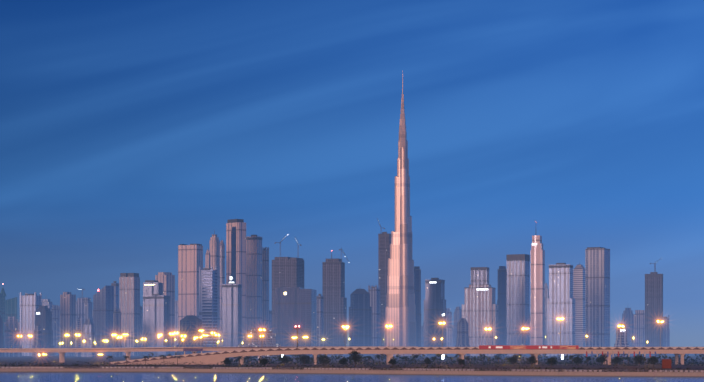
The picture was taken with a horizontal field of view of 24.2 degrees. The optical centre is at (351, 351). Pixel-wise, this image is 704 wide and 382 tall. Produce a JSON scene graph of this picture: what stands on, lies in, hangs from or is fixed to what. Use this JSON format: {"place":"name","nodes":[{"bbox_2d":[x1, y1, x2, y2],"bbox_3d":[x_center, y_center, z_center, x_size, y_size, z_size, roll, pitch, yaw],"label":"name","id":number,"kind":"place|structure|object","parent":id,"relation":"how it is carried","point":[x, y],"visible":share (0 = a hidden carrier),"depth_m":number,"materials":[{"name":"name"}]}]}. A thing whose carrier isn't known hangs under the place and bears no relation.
{"place":"outdoors","nodes":[
{"label":"outdoors","id":0,"kind":"place"},
{"bbox_2d":[71,336,545,347],"bbox_3d":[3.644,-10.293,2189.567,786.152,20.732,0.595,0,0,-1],"label":"street lights","id":1,"kind":"object","parent":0,"point":[323,339],"visible":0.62,"depth_m":2184.78,"materials":[{"name":"yellow"}]},
{"bbox_2d":[0,372,703,381],"bbox_3d":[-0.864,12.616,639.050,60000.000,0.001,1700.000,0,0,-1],"label":"water","id":2,"kind":"structure","parent":0,"point":[120,377],"depth_m":763.91,"materials":[{"name":"blue liquid"}]},
{"bbox_2d":[0,354,703,371],"bbox_3d":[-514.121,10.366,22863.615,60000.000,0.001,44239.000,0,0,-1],"label":"ground","id":3,"kind":"structure","parent":0,"point":[70,360],"depth_m":1297.47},
{"bbox_2d":[0,315,3,356],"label":"tower","id":4,"kind":"structure","parent":3,"relation":"on","point":[1,338],"depth_m":3276.71,"materials":[{"name":"blue"}]},
{"bbox_2d":[0,287,5,335],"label":"skyscraper","id":5,"kind":"structure","parent":3,"relation":"on","point":[3,293],"depth_m":4369.38,"materials":[{"name":"blue glass"}]},
{"bbox_2d":[5,297,16,321],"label":"tower","id":6,"kind":"structure","parent":3,"relation":"on","point":[11,307],"depth_m":4569.50,"materials":[{"name":"blue glass"}]},
{"bbox_2d":[4,316,21,356],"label":"tower","id":7,"kind":"structure","parent":3,"relation":"on","point":[11,331],"depth_m":3324.21,"materials":[{"name":"grey"}]},
{"bbox_2d":[19,292,41,355],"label":"skyscraper","id":8,"kind":"structure","parent":3,"relation":"on","point":[30,304],"depth_m":3873.13,"materials":[{"name":"grey"}]},
{"bbox_2d":[32,326,42,356],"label":"tower","id":9,"kind":"structure","parent":3,"relation":"on","point":[37,341],"depth_m":2977.23,"materials":[{"name":"grey"}]},
{"bbox_2d":[34,303,54,355],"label":"tower","id":10,"kind":"structure","parent":3,"relation":"on","point":[43,317],"depth_m":3475.86,"materials":[{"name":"blue"}]},
{"bbox_2d":[42,299,51,310],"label":"tower","id":11,"kind":"structure","parent":3,"relation":"on","point":[47,302],"depth_m":5173.28,"materials":[{"name":"grey"}]},
{"bbox_2d":[51,305,59,354],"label":"tower","id":12,"kind":"structure","parent":3,"relation":"on","point":[55,310],"depth_m":4771.81,"materials":[{"name":"grey"}]},
{"bbox_2d":[60,292,75,355],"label":"skyscraper","id":13,"kind":"structure","parent":3,"relation":"on","point":[67,313],"depth_m":3976.04,"materials":[{"name":"grey"}]},
{"bbox_2d":[75,314,82,356],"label":"tower","id":14,"kind":"structure","parent":3,"relation":"on","point":[79,327],"depth_m":3277.82,"materials":[{"name":"grey"}]},
{"bbox_2d":[76,298,84,323],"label":"tower","id":15,"kind":"structure","parent":3,"relation":"on","point":[80,307],"depth_m":4872.85,"materials":[{"name":"grey"}]},
{"bbox_2d":[83,298,92,321],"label":"tower","id":16,"kind":"structure","parent":3,"relation":"on","point":[88,306],"depth_m":4973.04,"materials":[{"name":"blue"}]},
{"bbox_2d":[81,317,95,356],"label":"tower","id":17,"kind":"structure","parent":3,"relation":"on","point":[88,335],"depth_m":3178.59,"materials":[{"name":"grey"}]},
{"bbox_2d":[93,285,113,355],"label":"slant tower","id":18,"kind":"structure","parent":3,"relation":"on","point":[103,304],"depth_m":4077.84,"materials":[{"name":"blue glass"}]},
{"bbox_2d":[111,281,118,308],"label":"tower","id":19,"kind":"structure","parent":3,"relation":"on","point":[116,294],"depth_m":4873.37,"materials":[{"name":"blue glass"}]},
{"bbox_2d":[112,309,121,356],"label":"tower","id":20,"kind":"structure","parent":3,"relation":"on","point":[117,334],"depth_m":3279.72,"materials":[{"name":"grey"}]},
{"bbox_2d":[119,273,139,355],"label":"skyscraper","id":21,"kind":"structure","parent":3,"relation":"on","point":[129,295],"depth_m":3879.41,"materials":[{"name":"grey"}]},
{"bbox_2d":[140,306,142,345],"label":"tower","id":22,"kind":"structure","parent":3,"relation":"on","point":[141,335],"depth_m":4577.11,"materials":[{"name":"grey"}]},
{"bbox_2d":[143,280,162,295],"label":"skyscraper","id":23,"kind":"structure","parent":3,"relation":"on","point":[150,287],"depth_m":3681.24,"materials":[{"name":"grey"}]},
{"bbox_2d":[139,294,173,355],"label":"tower","id":24,"kind":"structure","parent":3,"relation":"on","point":[156,320],"depth_m":3630.97,"materials":[{"name":"grey"}]},
{"bbox_2d":[155,272,174,354],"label":"tower","id":25,"kind":"structure","parent":3,"relation":"on","point":[167,279],"depth_m":4285.24,"materials":[{"name":"grey"}]},
{"bbox_2d":[175,301,177,351],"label":"skyscraper","id":26,"kind":"structure","parent":3,"relation":"on","point":[176,322],"depth_m":7368.54,"materials":[{"name":"grey"}]},
{"bbox_2d":[178,244,202,344],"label":"skyscraper","id":27,"kind":"structure","parent":3,"relation":"on","point":[190,259],"depth_m":4481.25,"materials":[{"name":"grey"}]},
{"bbox_2d":[176,315,205,354],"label":"tower","id":28,"kind":"structure","parent":3,"relation":"on","point":[190,326],"depth_m":2985.24,"materials":[{"name":"blue"}]},
{"bbox_2d":[205,249,209,267],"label":"tower","id":29,"kind":"structure","parent":3,"relation":"on","point":[207,260],"depth_m":4681.84,"materials":[{"name":"grey"}]},
{"bbox_2d":[0,346,416,361],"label":"bridge","id":30,"kind":"structure","parent":3,"relation":"on","point":[63,351],"depth_m":1534.79,"materials":[{"name":"concrete"}]},
{"bbox_2d":[18,330,305,347],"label":"street lights","id":31,"kind":"object","parent":30,"relation":"on","point":[171,340],"visible":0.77,"depth_m":1546.66},
{"bbox_2d":[199,267,218,351],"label":"striped tower","id":32,"kind":"structure","parent":3,"relation":"on","point":[208,297],"depth_m":3784.15,"materials":[{"name":"blue"}]},
{"bbox_2d":[209,230,219,345],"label":"skyscraper","id":33,"kind":"structure","parent":3,"relation":"on","point":[214,245],"depth_m":4784.44,"materials":[{"name":"grey"}]},
{"bbox_2d":[220,240,224,345],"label":"tower","id":34,"kind":"structure","parent":3,"relation":"on","point":[222,263],"depth_m":4831.34,"materials":[{"name":"grey"}]},
{"bbox_2d":[222,358,230,364],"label":"tree","id":35,"kind":"object","parent":3,"relation":"on","point":[226,361],"visible":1,"depth_m":1131.99,"materials":[{"name":"green plant"}]},
{"bbox_2d":[219,276,240,346],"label":"skyscraper","id":36,"kind":"structure","parent":3,"relation":"on","point":[231,314],"depth_m":3584.82,"materials":[{"name":"grey"}]},
{"bbox_2d":[226,219,245,343],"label":"skyscraper","id":37,"kind":"structure","parent":3,"relation":"on","point":[239,225],"depth_m":4579.36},
{"bbox_2d":[231,227,235,282],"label":"window strip","id":38,"kind":"object","parent":37,"relation":"attached to","point":[233,253],"visible":0.46,"depth_m":4571.66,"materials":[{"name":"black glass"}]},
{"bbox_2d":[246,235,261,332],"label":"skyscraper","id":39,"kind":"structure","parent":3,"relation":"on","point":[253,281],"depth_m":4686.79,"materials":[{"name":"grey glass"}]},
{"bbox_2d":[238,323,280,357],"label":"building","id":40,"kind":"structure","parent":3,"relation":"on","point":[252,337],"depth_m":2589.25,"materials":[{"name":"grey"}]},
{"bbox_2d":[259,358,268,364],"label":"tree","id":41,"kind":"object","parent":3,"relation":"on","point":[263,361],"visible":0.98,"depth_m":1087.03,"materials":[{"name":"green plant"}]},
{"bbox_2d":[262,247,268,329],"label":"tower","id":42,"kind":"structure","parent":3,"relation":"on","point":[265,287],"depth_m":4735.13,"materials":[{"name":"grey"}]},
{"bbox_2d":[269,310,271,329],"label":"tower","id":43,"kind":"structure","parent":3,"relation":"on","point":[270,319],"depth_m":5190.74,"materials":[{"name":"blue glass"}]},
{"bbox_2d":[38,354,519,360],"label":"under deck lamps","id":44,"kind":"object","parent":3,"relation":"on","point":[338,355],"visible":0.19,"depth_m":1689.87,"materials":[{"name":"yellow"}]},
{"bbox_2d":[277,355,290,362],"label":"tree","id":45,"kind":"object","parent":3,"relation":"on","point":[284,359],"visible":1,"depth_m":1159.40,"materials":[{"name":"green plant"}]},
{"bbox_2d":[272,257,303,332],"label":"skyscraper","id":46,"kind":"structure","parent":3,"relation":"on","point":[287,271],"depth_m":4391.24,"materials":[{"name":"grey"}]},
{"bbox_2d":[275,287,316,355],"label":"building","id":47,"kind":"structure","parent":3,"relation":"on","point":[296,307],"depth_m":3488.39,"materials":[{"name":"grey"}]},
{"bbox_2d":[295,354,313,363],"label":"tree","id":48,"kind":"object","parent":3,"relation":"on","point":[306,358],"visible":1,"depth_m":1152.82,"materials":[{"name":"green plant"}]},
{"bbox_2d":[317,294,323,355],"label":"tower","id":49,"kind":"structure","parent":3,"relation":"on","point":[320,330],"depth_m":3988.43,"materials":[{"name":"grey"}]},
{"bbox_2d":[314,354,330,364],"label":"tree","id":50,"kind":"object","parent":3,"relation":"on","point":[323,358],"visible":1,"depth_m":1144.97,"materials":[{"name":"green plant"}]},
{"bbox_2d":[322,250,346,354],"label":"skyscraper","id":51,"kind":"structure","parent":3,"relation":"on","point":[334,301],"depth_m":4289.67,"materials":[{"name":"grey"}]},
{"bbox_2d":[339,358,346,364],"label":"tree","id":52,"kind":"object","parent":3,"relation":"on","point":[342,361],"visible":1,"depth_m":1106.80,"materials":[{"name":"green plant"}]},
{"bbox_2d":[0,367,703,376],"bbox_3d":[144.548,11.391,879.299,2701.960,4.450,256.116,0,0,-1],"label":"riverbank","id":53,"kind":"structure","parent":3,"relation":"on","point":[512,372],"depth_m":900.10,"materials":[{"name":"stone"}]},
{"bbox_2d":[2,350,703,371],"bbox_3d":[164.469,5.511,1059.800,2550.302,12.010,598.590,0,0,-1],"label":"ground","id":54,"kind":"structure","parent":3,"relation":"on","point":[474,358],"depth_m":1177.18,"materials":[{"name":"plant"}]},
{"bbox_2d":[348,350,361,366],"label":"tree","id":55,"kind":"object","parent":3,"relation":"on","point":[355,353],"visible":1,"depth_m":1084.53,"materials":[{"name":"green plant"}]},
{"bbox_2d":[347,289,372,355],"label":"tower","id":56,"kind":"structure","parent":3,"relation":"on","point":[360,321],"depth_m":3991.44,"materials":[{"name":"blue glass"}]},
{"bbox_2d":[368,285,379,354],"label":"tower","id":57,"kind":"structure","parent":3,"relation":"on","point":[374,292],"depth_m":4192.81,"materials":[{"name":"grey"}]},
{"bbox_2d":[378,232,390,345],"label":"skyscraper","id":58,"kind":"structure","parent":3,"relation":"on","point":[384,240],"depth_m":4693.37,"materials":[{"name":"grey"}]},
{"bbox_2d":[389,359,395,364],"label":"tree","id":59,"kind":"object","parent":3,"relation":"on","point":[392,361],"visible":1,"depth_m":1087.78,"materials":[{"name":"green plant"}]},
{"bbox_2d":[379,75,426,355],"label":"skyscraper","id":60,"kind":"structure","parent":3,"relation":"on","point":[400,314],"depth_m":3838.87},
{"bbox_2d":[110,345,703,364],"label":"bridge","id":61,"kind":"structure","parent":3,"relation":"on","point":[212,358],"depth_m":1290.48,"materials":[{"name":"concrete"}]},
{"bbox_2d":[183,349,202,353],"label":"gantry sign","id":62,"kind":"object","parent":61,"relation":"on","point":[184,350],"visible":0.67,"depth_m":1530.51,"materials":[{"name":"purple"}]},
{"bbox_2d":[260,318,662,346],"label":"bridge lamps","id":63,"kind":"object","parent":61,"relation":"on","point":[485,328],"visible":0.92,"depth_m":1304.43,"materials":[{"name":"yellow"}]},
{"bbox_2d":[414,266,420,346],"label":"tower","id":64,"kind":"structure","parent":3,"relation":"on","point":[417,280],"depth_m":4495.41,"materials":[{"name":"blue glass"}]},
{"bbox_2d":[421,321,423,346],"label":"block","id":65,"kind":"structure","parent":3,"relation":"on","point":[422,336],"depth_m":6272.29,"materials":[{"name":"grey glass"}]},
{"bbox_2d":[424,358,430,365],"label":"tree","id":66,"kind":"object","parent":3,"relation":"on","point":[427,361],"visible":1,"depth_m":1134.50,"materials":[{"name":"green plant"}]},
{"bbox_2d":[424,278,447,355],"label":"skyscraper","id":67,"kind":"structure","parent":3,"relation":"on","point":[434,308],"depth_m":3996.09,"materials":[{"name":"blue glass"}]},
{"bbox_2d":[446,308,451,326],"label":"block","id":68,"kind":"structure","parent":3,"relation":"on","point":[448,318],"depth_m":7474.61,"materials":[{"name":"grey"}]},
{"bbox_2d":[446,325,453,346],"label":"block","id":69,"kind":"structure","parent":3,"relation":"on","point":[449,333],"depth_m":6912.78,"materials":[{"name":"grey"}]},
{"bbox_2d":[453,307,461,346],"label":"block","id":70,"kind":"structure","parent":3,"relation":"on","point":[458,314],"depth_m":6497.86,"materials":[{"name":"blue glass"}]},
{"bbox_2d":[458,358,464,366],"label":"tree","id":71,"kind":"object","parent":3,"relation":"on","point":[461,361],"visible":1,"depth_m":1100.28,"materials":[{"name":"green plant"}]},
{"bbox_2d":[455,317,469,356],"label":"tower","id":72,"kind":"structure","parent":3,"relation":"on","point":[462,339],"depth_m":2995.05,"materials":[{"name":"grey"}]},
{"bbox_2d":[462,284,498,355],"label":"skyscraper","id":73,"kind":"structure","parent":3,"relation":"on","point":[479,310],"depth_m":3596.98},
{"bbox_2d":[497,266,506,354],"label":"tower","id":74,"kind":"structure","parent":3,"relation":"on","point":[502,305],"depth_m":4701.65,"materials":[{"name":"grey"}]},
{"bbox_2d":[507,357,518,362],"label":"tree","id":75,"kind":"object","parent":3,"relation":"on","point":[511,359],"visible":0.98,"depth_m":1171.17,"materials":[{"name":"green plant"}]},
{"bbox_2d":[506,254,529,355],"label":"skyscraper","id":76,"kind":"structure","parent":3,"relation":"on","point":[518,292],"depth_m":3801.61,"materials":[{"name":"grey"}]},
{"bbox_2d":[526,355,537,363],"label":"tree","id":77,"kind":"object","parent":3,"relation":"on","point":[532,359],"visible":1,"depth_m":1109.37,"materials":[{"name":"green plant"}]},
{"bbox_2d":[531,235,544,355],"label":"spire tower","id":78,"kind":"structure","parent":3,"relation":"on","point":[537,294],"depth_m":4102.34,"materials":[{"name":"grey"}]},
{"bbox_2d":[545,283,548,344],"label":"tower","id":79,"kind":"structure","parent":3,"relation":"on","point":[546,292],"depth_m":4803.38,"materials":[{"name":"grey"}]},
{"bbox_2d":[547,357,556,364],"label":"tree","id":80,"kind":"object","parent":3,"relation":"on","point":[551,362],"visible":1,"depth_m":1100.79,"materials":[{"name":"green plant"}]},
{"bbox_2d":[546,263,575,355],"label":"skyscraper","id":81,"kind":"structure","parent":3,"relation":"on","point":[560,302],"depth_m":3702.44,"materials":[{"name":"grey"}]},
{"bbox_2d":[572,356,582,365],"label":"tree","id":82,"kind":"object","parent":3,"relation":"on","point":[577,360],"visible":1,"depth_m":1149.44,"materials":[{"name":"green plant"}]},
{"bbox_2d":[573,263,584,354],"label":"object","id":83,"kind":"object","parent":3,"relation":"on","point":[579,283],"depth_m":4204.27,"materials":[{"name":"grey"}]},
{"bbox_2d":[585,247,609,355],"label":"tall tower","id":84,"kind":"structure","parent":3,"relation":"on","point":[597,296],"depth_m":3906.76,"materials":[{"name":"grey"}]},
{"bbox_2d":[596,354,605,365],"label":"tree","id":85,"kind":"object","parent":3,"relation":"on","point":[601,358],"visible":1,"depth_m":1167.24,"materials":[{"name":"green plant"}]},
{"bbox_2d":[611,356,622,363],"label":"tree","id":86,"kind":"object","parent":3,"relation":"on","point":[616,359],"visible":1,"depth_m":1157.41,"materials":[{"name":"green plant"}]},
{"bbox_2d":[586,351,655,364],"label":"flag banners","id":87,"kind":"object","parent":3,"relation":"on","point":[623,354],"visible":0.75,"depth_m":1269.06,"materials":[{"name":"red fabric"}]},
{"bbox_2d":[614,320,628,357],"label":"tower","id":88,"kind":"structure","parent":3,"relation":"on","point":[621,337],"depth_m":2600.75,"materials":[{"name":"grey"}]},
{"bbox_2d":[622,308,633,346],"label":"block","id":89,"kind":"structure","parent":3,"relation":"on","point":[628,318],"depth_m":6220.11,"materials":[{"name":"grey glass"}]},
{"bbox_2d":[631,355,645,365],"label":"tree","id":90,"kind":"object","parent":3,"relation":"on","point":[639,359],"visible":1,"depth_m":1130.67,"materials":[{"name":"green plant"}]},
{"bbox_2d":[634,310,644,346],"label":"block","id":91,"kind":"structure","parent":3,"relation":"on","point":[639,328],"depth_m":6385.86,"materials":[{"name":"grey"}]},
{"bbox_2d":[642,272,664,354],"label":"skyscraper","id":92,"kind":"structure","parent":3,"relation":"on","point":[653,308],"depth_m":5012.90,"materials":[{"name":"grey"}]},
{"bbox_2d":[648,356,658,366],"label":"tree","id":93,"kind":"object","parent":3,"relation":"on","point":[652,360],"visible":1,"depth_m":1101.41,"materials":[{"name":"green plant"}]},
{"bbox_2d":[663,315,669,346],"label":"block","id":94,"kind":"structure","parent":3,"relation":"on","point":[666,336],"depth_m":6306.75,"materials":[{"name":"grey glass"}]},
{"bbox_2d":[662,359,670,367],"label":"container","id":95,"kind":"object","parent":3,"relation":"on","point":[666,363],"visible":1,"depth_m":993.57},
{"bbox_2d":[0,0,703,346],"label":"sky","id":96,"kind":"structure","parent":0,"point":[132,132],"materials":[{"name":"blue"}]},
{"bbox_2d":[471,267,488,283],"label":"tower top","id":97,"kind":"object","parent":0,"point":[479,275],"visible":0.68,"depth_m":3637.13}
]}

